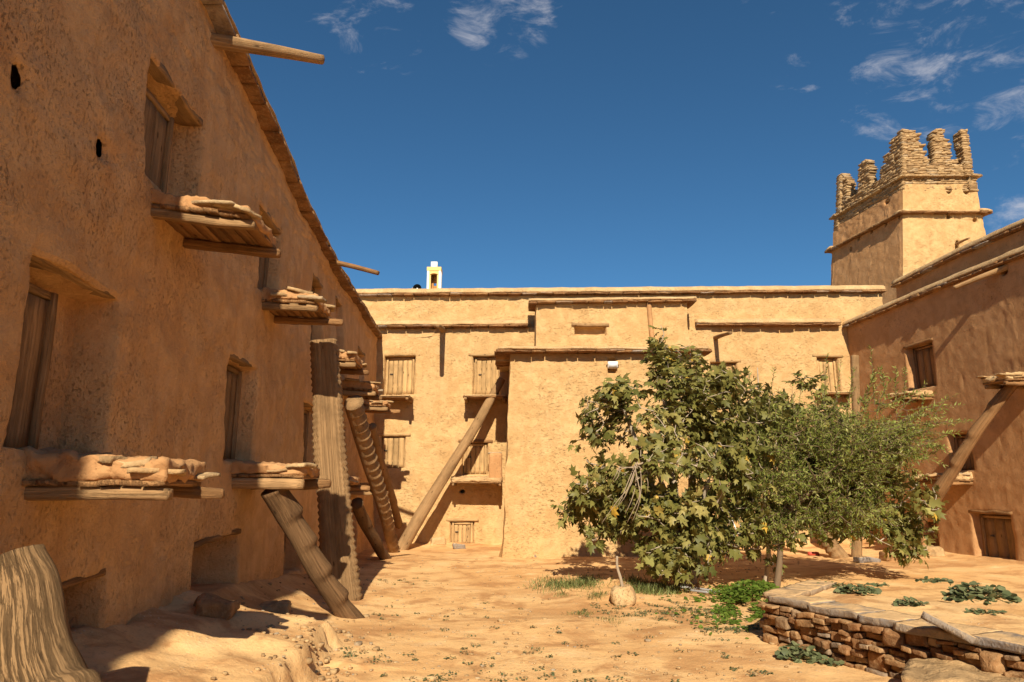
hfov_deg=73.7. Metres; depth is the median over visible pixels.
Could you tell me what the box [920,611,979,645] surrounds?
stone slab
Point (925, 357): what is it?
door
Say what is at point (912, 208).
watch tower
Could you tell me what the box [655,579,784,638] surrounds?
ground herbs
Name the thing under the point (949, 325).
mud granary
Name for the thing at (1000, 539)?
door
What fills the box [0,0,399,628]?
mud granary
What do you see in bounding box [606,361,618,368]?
floodlight
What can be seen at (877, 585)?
weed
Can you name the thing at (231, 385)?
door
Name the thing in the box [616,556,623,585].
dead stick
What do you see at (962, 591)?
weed
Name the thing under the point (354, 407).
notched log
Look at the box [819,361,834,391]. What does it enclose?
door
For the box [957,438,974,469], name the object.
door
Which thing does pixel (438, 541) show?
stone
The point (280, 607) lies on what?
stone
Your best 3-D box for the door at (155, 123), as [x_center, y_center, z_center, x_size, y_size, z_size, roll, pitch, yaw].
[-3.257,-1.724,6.015,0.100,0.854,0.677,0,-12,0]
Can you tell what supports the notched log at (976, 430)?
on the ground at (177, 639)
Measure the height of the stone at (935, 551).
0.336 m
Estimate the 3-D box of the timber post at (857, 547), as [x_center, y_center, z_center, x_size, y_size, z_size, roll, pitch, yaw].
[7.846,2.619,15.576,0.701,4.684,0.240,1,-12,-5]
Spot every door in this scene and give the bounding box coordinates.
[3,293,47,447]
[144,96,166,187]
[223,371,237,458]
[257,257,264,287]
[303,414,305,461]
[382,438,403,466]
[388,360,412,394]
[454,524,470,542]
[466,446,483,473]
[477,360,495,394]
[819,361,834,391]
[916,347,935,387]
[932,526,938,545]
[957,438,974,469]
[983,518,1015,558]
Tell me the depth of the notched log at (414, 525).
17.15 m
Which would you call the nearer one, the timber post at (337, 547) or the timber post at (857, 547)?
the timber post at (337, 547)
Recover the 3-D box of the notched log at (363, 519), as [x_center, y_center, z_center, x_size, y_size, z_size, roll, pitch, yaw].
[-2.836,3.885,13.803,0.278,1.433,2.225,-1,-12,6]
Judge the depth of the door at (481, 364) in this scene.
18.83 m
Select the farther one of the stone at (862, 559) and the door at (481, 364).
the door at (481, 364)
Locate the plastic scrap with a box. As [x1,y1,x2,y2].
[807,552,819,555]
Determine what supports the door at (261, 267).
in the mud granary at (178, 292)
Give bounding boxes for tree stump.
[0,544,102,681]
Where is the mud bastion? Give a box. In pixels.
[494,346,711,557]
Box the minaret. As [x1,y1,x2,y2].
[427,262,442,288]
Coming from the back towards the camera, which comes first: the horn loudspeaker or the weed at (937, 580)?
the horn loudspeaker
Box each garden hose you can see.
[669,585,711,590]
[683,588,716,593]
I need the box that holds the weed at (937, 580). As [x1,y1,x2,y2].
[915,576,953,585]
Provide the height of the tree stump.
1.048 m
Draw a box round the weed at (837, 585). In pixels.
[817,581,843,586]
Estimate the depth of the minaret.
48.12 m
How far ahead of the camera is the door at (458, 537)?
17.82 m
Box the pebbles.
[210,558,801,681]
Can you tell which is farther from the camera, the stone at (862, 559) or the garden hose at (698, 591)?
the stone at (862, 559)
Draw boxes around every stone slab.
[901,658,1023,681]
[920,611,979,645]
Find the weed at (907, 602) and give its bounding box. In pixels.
[893,596,928,606]
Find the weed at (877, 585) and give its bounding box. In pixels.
[863,582,889,586]
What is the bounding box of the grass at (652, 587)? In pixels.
[520,571,692,626]
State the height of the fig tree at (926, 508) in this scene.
3.784 m
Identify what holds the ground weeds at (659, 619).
on the ground at (177, 639)
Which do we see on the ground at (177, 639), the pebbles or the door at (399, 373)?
the pebbles
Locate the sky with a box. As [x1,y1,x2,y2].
[224,0,1023,288]
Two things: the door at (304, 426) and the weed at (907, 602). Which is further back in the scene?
the door at (304, 426)
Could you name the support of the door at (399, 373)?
in the mud granary at (439, 374)
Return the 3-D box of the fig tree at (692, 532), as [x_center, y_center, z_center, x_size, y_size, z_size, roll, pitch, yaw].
[3.004,1.844,11.166,4.570,4.509,2.559,4,-13,-18]
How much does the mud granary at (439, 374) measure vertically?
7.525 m
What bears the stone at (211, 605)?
on the ground at (177, 639)
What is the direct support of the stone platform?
on the ground at (177, 639)
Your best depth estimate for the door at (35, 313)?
4.39 m
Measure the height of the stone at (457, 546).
0.180 m
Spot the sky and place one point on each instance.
(495, 143)
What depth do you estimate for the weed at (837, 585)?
7.58 m
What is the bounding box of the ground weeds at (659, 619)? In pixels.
[340,577,773,681]
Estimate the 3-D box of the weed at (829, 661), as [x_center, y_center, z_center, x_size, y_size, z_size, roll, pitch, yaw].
[2.731,2.776,5.922,0.287,0.083,0.222,0,-12,0]
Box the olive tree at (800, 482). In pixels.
[708,344,974,586]
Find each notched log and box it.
[261,489,364,618]
[344,395,399,552]
[351,498,391,559]
[368,423,402,528]
[398,377,504,549]
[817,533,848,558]
[895,385,1018,560]
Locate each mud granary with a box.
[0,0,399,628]
[356,285,886,543]
[842,218,1023,560]
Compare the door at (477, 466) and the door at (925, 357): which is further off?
the door at (477, 466)
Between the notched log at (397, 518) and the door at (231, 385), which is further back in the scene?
the notched log at (397, 518)
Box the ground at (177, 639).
[70,539,1023,681]
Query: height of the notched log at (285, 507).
1.703 m
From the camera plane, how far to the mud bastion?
15.79 m
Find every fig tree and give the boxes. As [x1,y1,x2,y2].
[547,325,809,592]
[733,368,950,581]
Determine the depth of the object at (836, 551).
15.12 m
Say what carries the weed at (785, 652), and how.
on the ground at (177, 639)
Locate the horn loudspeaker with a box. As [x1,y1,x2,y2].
[412,284,420,288]
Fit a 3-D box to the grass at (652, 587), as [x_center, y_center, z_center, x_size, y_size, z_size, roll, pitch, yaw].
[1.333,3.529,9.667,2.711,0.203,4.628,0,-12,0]
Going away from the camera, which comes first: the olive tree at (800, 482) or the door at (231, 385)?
the door at (231, 385)
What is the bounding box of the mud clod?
[610,584,635,605]
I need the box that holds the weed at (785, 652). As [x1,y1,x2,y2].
[774,641,822,663]
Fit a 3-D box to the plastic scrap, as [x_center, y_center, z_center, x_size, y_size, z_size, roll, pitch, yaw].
[6.913,4.876,15.650,0.264,0.094,0.117,0,-12,0]
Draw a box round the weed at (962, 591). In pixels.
[940,581,1021,605]
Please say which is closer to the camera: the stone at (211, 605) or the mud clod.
the stone at (211, 605)
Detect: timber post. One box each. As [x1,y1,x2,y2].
[309,338,362,600]
[851,355,861,556]
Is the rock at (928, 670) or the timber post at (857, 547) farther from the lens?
the timber post at (857, 547)
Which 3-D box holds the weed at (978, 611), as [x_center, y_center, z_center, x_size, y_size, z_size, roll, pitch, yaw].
[4.173,2.387,6.020,0.364,0.058,0.176,-3,-12,12]
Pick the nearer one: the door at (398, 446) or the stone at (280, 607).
the stone at (280, 607)
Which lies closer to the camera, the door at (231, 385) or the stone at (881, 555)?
the door at (231, 385)
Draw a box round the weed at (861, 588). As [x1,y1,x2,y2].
[833,583,881,594]
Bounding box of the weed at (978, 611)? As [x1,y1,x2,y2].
[964,608,1006,615]
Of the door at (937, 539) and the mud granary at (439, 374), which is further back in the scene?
the mud granary at (439, 374)
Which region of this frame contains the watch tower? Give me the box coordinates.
[824,128,992,304]
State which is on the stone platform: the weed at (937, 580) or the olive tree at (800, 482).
the weed at (937, 580)
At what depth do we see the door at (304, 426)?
11.43 m
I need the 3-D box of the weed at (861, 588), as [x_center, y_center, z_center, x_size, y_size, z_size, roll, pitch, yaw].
[3.644,2.615,7.198,0.489,0.117,0.380,0,-12,0]
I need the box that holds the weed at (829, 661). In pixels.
[812,654,844,666]
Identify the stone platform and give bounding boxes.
[757,580,1023,679]
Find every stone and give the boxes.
[194,593,239,619]
[259,600,290,613]
[430,537,445,545]
[452,543,465,548]
[853,556,880,562]
[879,551,896,560]
[910,545,945,556]
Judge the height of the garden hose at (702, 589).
0.042 m

